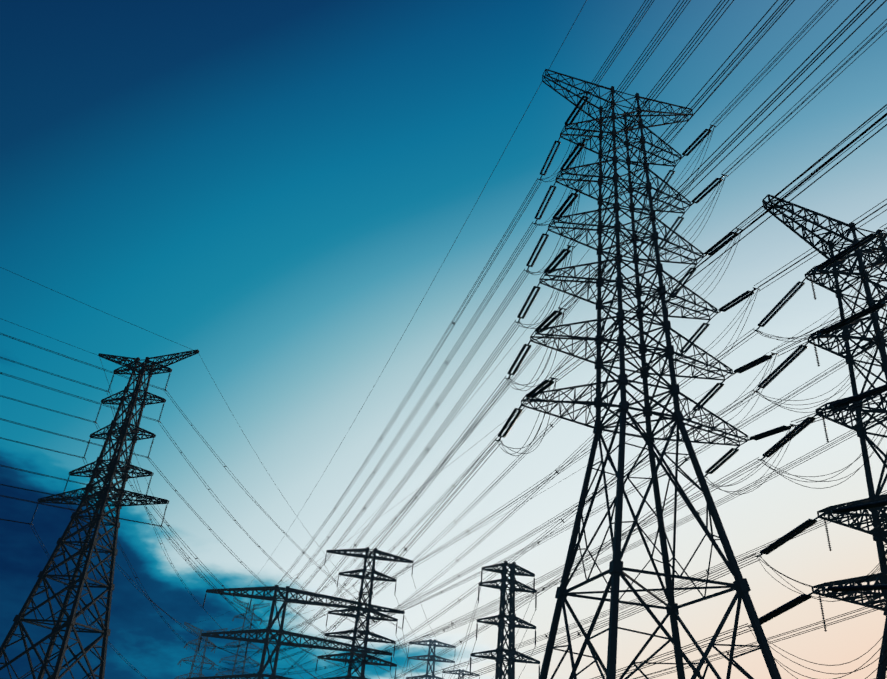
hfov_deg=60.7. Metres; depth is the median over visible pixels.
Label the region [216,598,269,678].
tower
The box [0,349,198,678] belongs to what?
tower
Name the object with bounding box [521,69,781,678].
tower
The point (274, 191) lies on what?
sky
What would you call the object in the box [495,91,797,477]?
tower insulators
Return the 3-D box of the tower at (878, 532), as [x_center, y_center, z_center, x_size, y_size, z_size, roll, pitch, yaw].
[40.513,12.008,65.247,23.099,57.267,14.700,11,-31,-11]
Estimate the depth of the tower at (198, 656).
350.38 m
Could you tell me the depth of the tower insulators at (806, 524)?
65.59 m
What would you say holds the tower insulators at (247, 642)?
attached to the tower at (266, 641)
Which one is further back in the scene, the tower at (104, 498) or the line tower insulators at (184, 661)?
the line tower insulators at (184, 661)
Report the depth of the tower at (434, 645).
323.70 m
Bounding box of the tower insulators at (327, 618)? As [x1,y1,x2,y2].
[315,552,412,677]
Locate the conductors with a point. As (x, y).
(586, 288)
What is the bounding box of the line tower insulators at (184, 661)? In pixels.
[174,643,217,678]
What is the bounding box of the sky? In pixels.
[0,0,886,678]
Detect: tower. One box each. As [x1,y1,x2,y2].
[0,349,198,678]
[176,622,227,678]
[186,585,404,678]
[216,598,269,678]
[318,547,413,678]
[406,639,455,678]
[443,669,478,678]
[470,561,539,678]
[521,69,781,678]
[762,194,886,678]
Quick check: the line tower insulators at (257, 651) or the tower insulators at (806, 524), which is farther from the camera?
the line tower insulators at (257, 651)
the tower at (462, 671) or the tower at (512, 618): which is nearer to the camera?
the tower at (512, 618)
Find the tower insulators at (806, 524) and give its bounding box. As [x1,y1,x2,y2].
[746,229,886,631]
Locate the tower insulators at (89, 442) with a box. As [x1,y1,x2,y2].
[31,371,170,526]
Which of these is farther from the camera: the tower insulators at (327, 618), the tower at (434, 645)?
the tower at (434, 645)
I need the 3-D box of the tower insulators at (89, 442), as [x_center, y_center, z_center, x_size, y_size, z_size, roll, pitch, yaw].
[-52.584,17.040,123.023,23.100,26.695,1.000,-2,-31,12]
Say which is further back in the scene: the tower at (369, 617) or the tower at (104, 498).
the tower at (369, 617)
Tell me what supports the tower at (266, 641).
on the ground
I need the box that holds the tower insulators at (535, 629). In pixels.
[470,571,539,678]
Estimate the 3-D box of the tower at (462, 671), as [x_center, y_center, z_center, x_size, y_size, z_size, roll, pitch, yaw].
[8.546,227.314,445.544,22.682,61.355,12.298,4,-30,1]
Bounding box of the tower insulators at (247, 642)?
[198,592,403,669]
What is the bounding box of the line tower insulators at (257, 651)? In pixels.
[215,617,261,674]
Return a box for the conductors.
[0,0,886,678]
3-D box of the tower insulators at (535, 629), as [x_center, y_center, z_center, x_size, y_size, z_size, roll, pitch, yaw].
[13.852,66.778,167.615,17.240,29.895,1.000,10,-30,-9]

